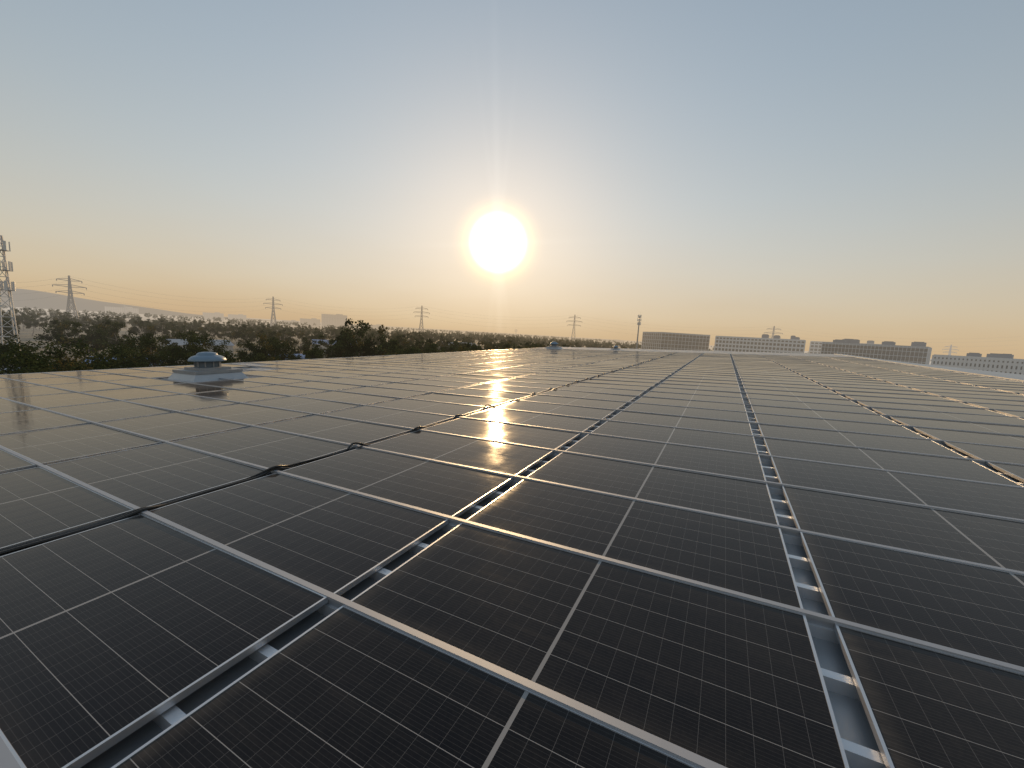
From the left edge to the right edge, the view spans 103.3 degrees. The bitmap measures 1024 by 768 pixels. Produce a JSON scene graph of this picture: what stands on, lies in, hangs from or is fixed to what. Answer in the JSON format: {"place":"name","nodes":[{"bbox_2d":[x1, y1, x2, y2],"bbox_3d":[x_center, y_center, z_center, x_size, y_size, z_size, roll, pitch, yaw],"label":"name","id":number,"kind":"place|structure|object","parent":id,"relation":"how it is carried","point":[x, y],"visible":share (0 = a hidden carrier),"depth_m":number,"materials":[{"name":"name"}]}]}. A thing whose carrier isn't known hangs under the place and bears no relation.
{"place":"outdoors","nodes":[
{"label":"outdoors","id":0,"kind":"place"},
{"bbox_2d":[0,288,279,321],"bbox_3d":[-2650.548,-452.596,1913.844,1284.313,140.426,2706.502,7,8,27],"label":"hill","id":1,"kind":"structure","parent":0,"point":[58,301],"depth_m":2008.98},
{"bbox_2d":[1,307,931,364],"bbox_3d":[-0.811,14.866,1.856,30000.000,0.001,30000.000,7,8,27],"label":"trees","id":2,"kind":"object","parent":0,"point":[25,334],"depth_m":532.97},
{"bbox_2d":[0,325,12,343],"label":"tree","id":3,"kind":"object","parent":2,"relation":"on","point":[8,334],"visible":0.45,"depth_m":112.71,"materials":[{"name":"green plant"}]},
{"bbox_2d":[0,312,17,334],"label":"tree","id":4,"kind":"object","parent":2,"relation":"on","point":[7,329],"visible":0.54,"depth_m":126.69,"materials":[{"name":"green plant"}]},
{"bbox_2d":[2,310,18,320],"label":"tree","id":5,"kind":"object","parent":2,"relation":"on","point":[10,314],"visible":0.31,"depth_m":214.32,"materials":[{"name":"green plant"}]},
{"bbox_2d":[4,309,29,325],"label":"tree","id":6,"kind":"object","parent":2,"relation":"on","point":[16,311],"visible":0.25,"depth_m":244.71,"materials":[{"name":"green plant"}]},
{"bbox_2d":[0,338,35,372],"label":"tree","id":7,"kind":"object","parent":2,"relation":"on","point":[3,348],"visible":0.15,"depth_m":48.97,"materials":[{"name":"green plant"}]},
{"bbox_2d":[0,335,38,359],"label":"tree","id":8,"kind":"object","parent":2,"relation":"on","point":[9,339],"visible":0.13,"depth_m":72.03,"materials":[{"name":"green plant"}]},
{"bbox_2d":[16,314,29,330],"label":"tree","id":9,"kind":"object","parent":2,"relation":"on","point":[25,318],"visible":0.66,"depth_m":228.75,"materials":[{"name":"green plant"}]},
{"bbox_2d":[17,312,33,323],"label":"tree","id":10,"kind":"object","parent":2,"relation":"on","point":[27,317],"visible":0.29,"depth_m":237.83,"materials":[{"name":"green plant"}]},
{"bbox_2d":[17,308,36,316],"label":"tree","id":11,"kind":"object","parent":2,"relation":"on","point":[30,312],"visible":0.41,"depth_m":280.46,"materials":[{"name":"green plant"}]},
{"bbox_2d":[0,359,59,374],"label":"tree","id":12,"kind":"object","parent":2,"relation":"on","point":[41,367],"visible":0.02,"depth_m":42.34,"materials":[{"name":"green plant"}]},
{"bbox_2d":[0,343,60,373],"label":"tree","id":13,"kind":"object","parent":2,"relation":"on","point":[40,362],"visible":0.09,"depth_m":26.92,"materials":[{"name":"green plant"}]},
{"bbox_2d":[24,316,44,335],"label":"tree","id":14,"kind":"object","parent":2,"relation":"on","point":[32,324],"visible":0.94,"depth_m":194.41,"materials":[{"name":"green plant"}]},
{"bbox_2d":[0,346,75,373],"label":"tree","id":15,"kind":"object","parent":2,"relation":"on","point":[33,350],"visible":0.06,"depth_m":45.69,"materials":[{"name":"green plant"}]},
{"bbox_2d":[29,313,47,330],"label":"tree","id":16,"kind":"object","parent":2,"relation":"on","point":[40,319],"visible":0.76,"depth_m":239.67,"materials":[{"name":"green plant"}]},
{"bbox_2d":[48,309,64,316],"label":"tree","id":17,"kind":"object","parent":2,"relation":"on","point":[52,314],"visible":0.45,"depth_m":357.39,"materials":[{"name":"green plant"}]},
{"bbox_2d":[34,320,83,359],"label":"tree","id":18,"kind":"object","parent":2,"relation":"on","point":[53,333],"visible":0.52,"depth_m":110.21,"materials":[{"name":"green plant"}]},
{"bbox_2d":[19,338,109,372],"bbox_3d":[-41.585,1.926,37.244,8.470,12.087,9.927,2,7,-13],"label":"tree","id":19,"kind":"object","parent":2,"relation":"on","point":[58,353],"visible":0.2,"depth_m":36.71,"materials":[{"name":"green plant"}]},
{"bbox_2d":[50,319,80,337],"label":"tree","id":20,"kind":"object","parent":2,"relation":"on","point":[67,329],"visible":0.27,"depth_m":153.48,"materials":[{"name":"green plant"}]},
{"bbox_2d":[57,317,75,336],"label":"tree","id":21,"kind":"object","parent":2,"relation":"on","point":[66,318],"visible":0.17,"depth_m":197.94,"materials":[{"name":"green plant"}]},
{"bbox_2d":[55,312,78,321],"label":"tree","id":22,"kind":"object","parent":2,"relation":"on","point":[67,314],"visible":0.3,"depth_m":263.44,"materials":[{"name":"green plant"}]},
{"bbox_2d":[59,315,74,321],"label":"tree","id":23,"kind":"object","parent":2,"relation":"on","point":[70,317],"visible":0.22,"depth_m":225.35,"materials":[{"name":"green plant"}]},
{"bbox_2d":[53,320,108,358],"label":"tree","id":24,"kind":"object","parent":2,"relation":"on","point":[99,343],"visible":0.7,"depth_m":93.55,"materials":[{"name":"green plant"}]},
{"bbox_2d":[81,313,95,325],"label":"tree","id":25,"kind":"object","parent":2,"relation":"on","point":[84,317],"visible":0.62,"depth_m":245.30,"materials":[{"name":"green plant"}]},
{"bbox_2d":[79,319,98,334],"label":"tree","id":26,"kind":"object","parent":2,"relation":"on","point":[87,326],"visible":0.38,"depth_m":177.75,"materials":[{"name":"green plant"}]},
{"bbox_2d":[78,325,111,342],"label":"tree","id":27,"kind":"object","parent":2,"relation":"on","point":[89,331],"visible":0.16,"depth_m":122.55,"materials":[{"name":"green plant"}]},
{"bbox_2d":[93,316,112,327],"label":"tree","id":28,"kind":"object","parent":2,"relation":"on","point":[98,321],"visible":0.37,"depth_m":200.24,"materials":[{"name":"green plant"}]},
{"bbox_2d":[54,348,152,369],"bbox_3d":[-43.342,1.810,42.068,8.836,11.084,7.389,6,8,21],"label":"tree","id":29,"kind":"object","parent":2,"relation":"on","point":[110,362],"visible":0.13,"depth_m":42.04,"materials":[{"name":"green plant"}]},
{"bbox_2d":[83,328,123,345],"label":"tree","id":30,"kind":"object","parent":2,"relation":"on","point":[114,337],"visible":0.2,"depth_m":129.60,"materials":[{"name":"green plant"}]},
{"bbox_2d":[90,319,126,330],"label":"tree","id":31,"kind":"object","parent":2,"relation":"on","point":[94,329],"visible":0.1,"depth_m":172.28,"materials":[{"name":"green plant"}]},
{"bbox_2d":[82,320,137,348],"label":"tree","id":32,"kind":"object","parent":2,"relation":"on","point":[112,332],"visible":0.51,"depth_m":113.18,"materials":[{"name":"green plant"}]},
{"bbox_2d":[117,315,132,329],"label":"tree","id":33,"kind":"object","parent":2,"relation":"on","point":[129,321],"visible":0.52,"depth_m":310.95,"materials":[{"name":"green plant"}]},
{"bbox_2d":[101,343,150,368],"bbox_3d":[-44.702,0.916,47.162,6.298,11.313,7.184,4,7,9],"label":"tree","id":34,"kind":"object","parent":2,"relation":"on","point":[122,352],"visible":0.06,"depth_m":46.19,"materials":[{"name":"green plant"}]},
{"bbox_2d":[103,342,155,368],"bbox_3d":[-49.614,0.262,51.154,7.913,10.984,8.810,4,7,1],"label":"tree","id":35,"kind":"object","parent":2,"relation":"on","point":[135,349],"visible":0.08,"depth_m":51.15,"materials":[{"name":"green plant"}]},
{"bbox_2d":[127,321,154,335],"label":"tree","id":36,"kind":"object","parent":2,"relation":"on","point":[136,329],"visible":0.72,"depth_m":188.90,"materials":[{"name":"green plant"}]},
{"bbox_2d":[133,321,152,335],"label":"tree","id":37,"kind":"object","parent":2,"relation":"on","point":[136,322],"visible":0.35,"depth_m":195.32,"materials":[{"name":"green plant"}]},
{"bbox_2d":[119,334,183,366],"bbox_3d":[-50.073,-0.980,56.410,9.342,12.087,9.824,0,8,-27],"label":"tree","id":38,"kind":"object","parent":2,"relation":"on","point":[147,354],"visible":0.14,"depth_m":55.15,"materials":[{"name":"green plant"}]},
{"bbox_2d":[138,326,177,354],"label":"tree","id":39,"kind":"object","parent":2,"relation":"on","point":[150,328],"visible":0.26,"depth_m":110.44,"materials":[{"name":"green plant"}]},
{"bbox_2d":[136,333,180,364],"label":"tree","id":40,"kind":"object","parent":2,"relation":"on","point":[159,347],"visible":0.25,"depth_m":76.68,"materials":[{"name":"green plant"}]},
{"bbox_2d":[152,320,172,336],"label":"tree","id":41,"kind":"object","parent":2,"relation":"on","point":[160,329],"visible":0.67,"depth_m":206.90,"materials":[{"name":"green plant"}]},
{"bbox_2d":[163,324,185,336],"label":"tree","id":42,"kind":"object","parent":2,"relation":"on","point":[168,328],"visible":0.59,"depth_m":191.56,"materials":[{"name":"green plant"}]},
{"bbox_2d":[155,347,194,366],"bbox_3d":[-42.996,0.588,52.581,6.384,10.813,6.190,-2,9,-36],"label":"tree","id":43,"kind":"object","parent":2,"relation":"on","point":[164,353],"visible":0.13,"depth_m":51.55,"materials":[{"name":"green plant"}]},
{"bbox_2d":[166,329,186,338],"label":"tree","id":44,"kind":"object","parent":2,"relation":"on","point":[167,336],"visible":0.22,"depth_m":148.48,"materials":[{"name":"green plant"}]},
{"bbox_2d":[170,325,190,337],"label":"tree","id":45,"kind":"object","parent":2,"relation":"on","point":[182,326],"visible":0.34,"depth_m":171.26,"materials":[{"name":"green plant"}]},
{"bbox_2d":[162,331,227,365],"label":"tree","id":46,"kind":"object","parent":2,"relation":"on","point":[172,347],"visible":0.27,"depth_m":72.06,"materials":[{"name":"green plant"}]},
{"bbox_2d":[169,329,221,360],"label":"tree","id":47,"kind":"object","parent":2,"relation":"on","point":[191,332],"visible":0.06,"depth_m":83.53,"materials":[{"name":"green plant"}]},
{"bbox_2d":[190,319,207,336],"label":"tree","id":48,"kind":"object","parent":2,"relation":"on","point":[195,324],"visible":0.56,"depth_m":265.28,"materials":[{"name":"green plant"}]},
{"bbox_2d":[191,327,207,339],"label":"tree","id":49,"kind":"object","parent":2,"relation":"on","point":[203,332],"visible":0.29,"depth_m":166.20,"materials":[{"name":"green plant"}]},
{"bbox_2d":[178,333,236,364],"bbox_3d":[-46.820,-1.686,62.589,7.448,12.395,7.300,4,7,3],"label":"tree","id":50,"kind":"object","parent":2,"relation":"on","point":[198,341],"visible":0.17,"depth_m":61.50,"materials":[{"name":"green plant"}]},
{"bbox_2d":[204,323,219,338],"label":"tree","id":51,"kind":"object","parent":2,"relation":"on","point":[211,330],"visible":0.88,"depth_m":214.34,"materials":[{"name":"green plant"}]},
{"bbox_2d":[215,327,231,339],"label":"tree","id":52,"kind":"object","parent":2,"relation":"on","point":[220,335],"visible":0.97,"depth_m":208.96,"materials":[{"name":"green plant"}]},
{"bbox_2d":[218,322,235,338],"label":"tree","id":53,"kind":"object","parent":2,"relation":"on","point":[222,329],"visible":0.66,"depth_m":246.57,"materials":[{"name":"green plant"}]},
{"bbox_2d":[229,324,239,339],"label":"tree","id":54,"kind":"object","parent":2,"relation":"on","point":[232,328],"visible":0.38,"depth_m":234.85,"materials":[{"name":"green plant"}]},
{"bbox_2d":[0,339,471,373],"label":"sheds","id":55,"kind":"object","parent":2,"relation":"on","point":[230,345],"visible":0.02,"depth_m":138.05,"materials":[{"name":"grey"}]},
{"bbox_2d":[218,349,255,363],"bbox_3d":[-38.649,0.804,53.685,8.687,10.734,7.544,9,9,38],"label":"tree","id":56,"kind":"object","parent":2,"relation":"on","point":[230,359],"visible":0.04,"depth_m":53.65,"materials":[{"name":"green plant"}]},
{"bbox_2d":[227,325,256,349],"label":"tree","id":57,"kind":"object","parent":2,"relation":"on","point":[236,334],"visible":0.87,"depth_m":185.74,"materials":[{"name":"green plant"}]},
{"bbox_2d":[238,330,251,350],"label":"tree","id":58,"kind":"object","parent":2,"relation":"on","point":[243,336],"visible":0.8,"depth_m":169.24,"materials":[{"name":"green plant"}]},
{"bbox_2d":[235,339,262,360],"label":"tree","id":59,"kind":"object","parent":2,"relation":"on","point":[241,353],"visible":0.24,"depth_m":76.41,"materials":[{"name":"green plant"}]},
{"bbox_2d":[236,352,277,362],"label":"tree","id":60,"kind":"object","parent":2,"relation":"on","point":[259,359],"visible":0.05,"depth_m":65.01,"materials":[{"name":"green plant"}]},
{"bbox_2d":[243,333,281,358],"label":"tree","id":61,"kind":"object","parent":2,"relation":"on","point":[261,339],"visible":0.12,"depth_m":87.40,"materials":[{"name":"green plant"}]},
{"bbox_2d":[254,326,271,335],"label":"tree","id":62,"kind":"object","parent":2,"relation":"on","point":[258,331],"visible":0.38,"depth_m":217.74,"materials":[{"name":"green plant"}]},
{"bbox_2d":[257,329,280,346],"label":"tree","id":63,"kind":"object","parent":2,"relation":"on","point":[271,334],"visible":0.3,"depth_m":148.25,"materials":[{"name":"green plant"}]},
{"bbox_2d":[244,337,300,360],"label":"tree","id":64,"kind":"object","parent":2,"relation":"on","point":[267,349],"visible":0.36,"depth_m":77.00,"materials":[{"name":"green plant"}]},
{"bbox_2d":[254,337,295,359],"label":"tree","id":65,"kind":"object","parent":2,"relation":"on","point":[270,341],"visible":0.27,"depth_m":95.04,"materials":[{"name":"green plant"}]},
{"bbox_2d":[273,331,294,350],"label":"tree","id":66,"kind":"object","parent":2,"relation":"on","point":[290,339],"visible":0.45,"depth_m":178.52,"materials":[{"name":"green plant"}]},
{"bbox_2d":[280,325,291,337],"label":"tree","id":67,"kind":"object","parent":2,"relation":"on","point":[289,330],"visible":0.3,"depth_m":231.74,"materials":[{"name":"green plant"}]},
{"bbox_2d":[275,329,296,349],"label":"tree","id":68,"kind":"object","parent":2,"relation":"on","point":[283,337],"visible":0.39,"depth_m":193.67,"materials":[{"name":"green plant"}]},
{"bbox_2d":[279,347,300,359],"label":"tree","id":69,"kind":"object","parent":2,"relation":"on","point":[289,353],"visible":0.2,"depth_m":83.62,"materials":[{"name":"green plant"}]},
{"bbox_2d":[290,331,311,353],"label":"tree","id":70,"kind":"object","parent":2,"relation":"on","point":[306,344],"visible":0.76,"depth_m":132.12,"materials":[{"name":"green plant"}]},
{"bbox_2d":[295,328,308,344],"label":"tree","id":71,"kind":"object","parent":2,"relation":"on","point":[298,335],"visible":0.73,"depth_m":245.73,"materials":[{"name":"green plant"}]},
{"bbox_2d":[301,346,324,359],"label":"tree","id":72,"kind":"object","parent":2,"relation":"on","point":[306,353],"visible":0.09,"depth_m":67.06,"materials":[{"name":"green plant"}]},
{"bbox_2d":[302,333,334,357],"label":"tree","id":73,"kind":"object","parent":2,"relation":"on","point":[320,342],"visible":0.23,"depth_m":108.73,"materials":[{"name":"green plant"}]},
{"bbox_2d":[309,327,327,339],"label":"tree","id":74,"kind":"object","parent":2,"relation":"on","point":[316,336],"visible":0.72,"depth_m":198.29,"materials":[{"name":"green plant"}]},
{"bbox_2d":[0,235,641,355],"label":"masts","id":75,"kind":"object","parent":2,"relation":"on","point":[6,282],"visible":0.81,"depth_m":83.60,"materials":[{"name":"silver metal"}]},
{"bbox_2d":[322,336,331,349],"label":"tree","id":76,"kind":"object","parent":2,"relation":"on","point":[326,344],"visible":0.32,"depth_m":159.10,"materials":[{"name":"green plant"}]},
{"bbox_2d":[311,338,346,358],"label":"tree","id":77,"kind":"object","parent":2,"relation":"on","point":[317,346],"visible":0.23,"depth_m":96.24,"materials":[{"name":"green plant"}]},
{"bbox_2d":[326,329,339,339],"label":"tree","id":78,"kind":"object","parent":2,"relation":"on","point":[327,335],"visible":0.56,"depth_m":270.33,"materials":[{"name":"green plant"}]},
{"bbox_2d":[328,335,364,357],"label":"tree","id":79,"kind":"object","parent":2,"relation":"on","point":[338,345],"visible":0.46,"depth_m":91.00,"materials":[{"name":"green plant"}]},
{"bbox_2d":[352,331,371,342],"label":"tree","id":80,"kind":"object","parent":2,"relation":"on","point":[364,337],"visible":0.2,"depth_m":211.32,"materials":[{"name":"green plant"}]},
{"bbox_2d":[336,318,388,356],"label":"tree","id":81,"kind":"object","parent":2,"relation":"on","point":[356,350],"visible":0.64,"depth_m":95.42,"materials":[{"name":"green plant"}]},
{"bbox_2d":[105,306,623,342],"bbox_3d":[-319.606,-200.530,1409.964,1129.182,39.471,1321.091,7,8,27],"label":"blocks","id":82,"kind":"structure","parent":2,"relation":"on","point":[337,320],"depth_m":1138.27,"materials":[{"name":"grey"}]},
{"bbox_2d":[362,330,393,354],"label":"tree","id":83,"kind":"object","parent":2,"relation":"on","point":[383,344],"visible":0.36,"depth_m":104.07,"materials":[{"name":"green plant"}]},
{"bbox_2d":[374,339,414,355],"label":"tree","id":84,"kind":"object","parent":2,"relation":"on","point":[379,350],"visible":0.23,"depth_m":92.89,"materials":[{"name":"green plant"}]},
{"bbox_2d":[387,334,410,348],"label":"tree","id":85,"kind":"object","parent":2,"relation":"on","point":[399,337],"visible":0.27,"depth_m":158.65,"materials":[{"name":"green plant"}]},
{"bbox_2d":[386,346,420,354],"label":"tree","id":86,"kind":"object","parent":2,"relation":"on","point":[407,351],"visible":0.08,"depth_m":78.13,"materials":[{"name":"green plant"}]},
{"bbox_2d":[396,334,416,345],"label":"tree","id":87,"kind":"object","parent":2,"relation":"on","point":[411,337],"visible":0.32,"depth_m":221.96,"materials":[{"name":"green plant"}]},
{"bbox_2d":[403,340,414,351],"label":"tree","id":88,"kind":"object","parent":2,"relation":"on","point":[405,344],"visible":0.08,"depth_m":126.90,"materials":[{"name":"green plant"}]},
{"bbox_2d":[413,343,437,353],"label":"tree","id":89,"kind":"object","parent":2,"relation":"on","point":[417,352],"visible":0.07,"depth_m":97.84,"materials":[{"name":"green plant"}]},
{"bbox_2d":[414,338,444,352],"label":"tree","id":90,"kind":"object","parent":2,"relation":"on","point":[429,341],"visible":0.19,"depth_m":129.78,"materials":[{"name":"green plant"}]},
{"bbox_2d":[421,340,439,349],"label":"tree","id":91,"kind":"object","parent":2,"relation":"on","point":[422,342],"visible":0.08,"depth_m":139.79,"materials":[{"name":"green plant"}]},
{"bbox_2d":[421,345,445,353],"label":"tree","id":92,"kind":"object","parent":2,"relation":"on","point":[431,348],"visible":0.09,"depth_m":89.06,"materials":[{"name":"green plant"}]},
{"bbox_2d":[437,337,446,348],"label":"tree","id":93,"kind":"object","parent":2,"relation":"on","point":[443,341],"visible":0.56,"depth_m":216.16,"materials":[{"name":"green plant"}]},
{"bbox_2d":[442,340,466,351],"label":"tree","id":94,"kind":"object","parent":2,"relation":"on","point":[448,346],"visible":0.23,"depth_m":135.90,"materials":[{"name":"green plant"}]},
{"bbox_2d":[452,342,479,351],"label":"tree","id":95,"kind":"object","parent":2,"relation":"on","point":[468,345],"visible":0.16,"depth_m":101.91,"materials":[{"name":"green plant"}]},
{"bbox_2d":[490,343,508,349],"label":"tree","id":96,"kind":"object","parent":2,"relation":"on","point":[498,345],"visible":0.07,"depth_m":129.36,"materials":[{"name":"green plant"}]},
{"bbox_2d":[1,275,1013,354],"bbox_3d":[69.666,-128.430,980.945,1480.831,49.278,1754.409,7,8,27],"label":"transmission towers","id":97,"kind":"structure","parent":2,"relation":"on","point":[74,309],"depth_m":509.10,"materials":[{"name":"grey metal"}]},
{"bbox_2d":[505,343,526,348],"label":"tree","id":98,"kind":"object","parent":2,"relation":"on","point":[516,347],"visible":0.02,"depth_m":117.53,"materials":[{"name":"green plant"}]},
{"bbox_2d":[641,332,1023,374],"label":"buildings","id":99,"kind":"structure","parent":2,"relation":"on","point":[918,352],"depth_m":228.37,"materials":[{"name":"grey"}]},
{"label":"walls","id":100,"kind":"object","parent":2,"relation":"on","visible":0},
{"bbox_2d":[1,347,1023,767],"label":"roof","id":101,"kind":"structure","parent":100,"relation":"on","point":[859,741],"depth_m":2.19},
{"bbox_2d":[168,352,247,381],"bbox_3d":[-10.189,-0.607,13.583,1.720,0.945,1.720,4,8,27],"label":"vent","id":102,"kind":"object","parent":101,"relation":"on","point":[207,367],"visible":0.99,"depth_m":13.23,"materials":[{"name":"grey"}]},
{"bbox_2d":[0,348,1023,767],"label":"panels","id":103,"kind":"object","parent":101,"relation":"on","point":[114,634],"visible":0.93,"depth_m":2.67,"materials":[{"name":"black glass"}]},
{"bbox_2d":[0,353,674,555],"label":"cable","id":104,"kind":"object","parent":103,"relation":"on","point":[135,512],"visible":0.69,"depth_m":4.07,"materials":[{"name":"black plastic"}]},
{"bbox_2d":[0,348,1023,767],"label":"rails","id":105,"kind":"object","parent":101,"relation":"on","point":[334,600],"visible":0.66,"depth_m":4.14,"materials":[{"name":"metal"}]},
{"bbox_2d":[545,342,561,348],"bbox_3d":[5.196,-4.764,50.103,1.720,0.945,1.720,4,8,27],"label":"vent","id":106,"kind":"object","parent":101,"relation":"on","point":[553,345],"visible":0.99,"depth_m":49.69,"materials":[{"name":"grey"}]},
{"bbox_2d":[0,0,1023,358],"label":"sky","id":107,"kind":"structure","parent":0,"point":[854,169],"materials":[{"name":"blue"}]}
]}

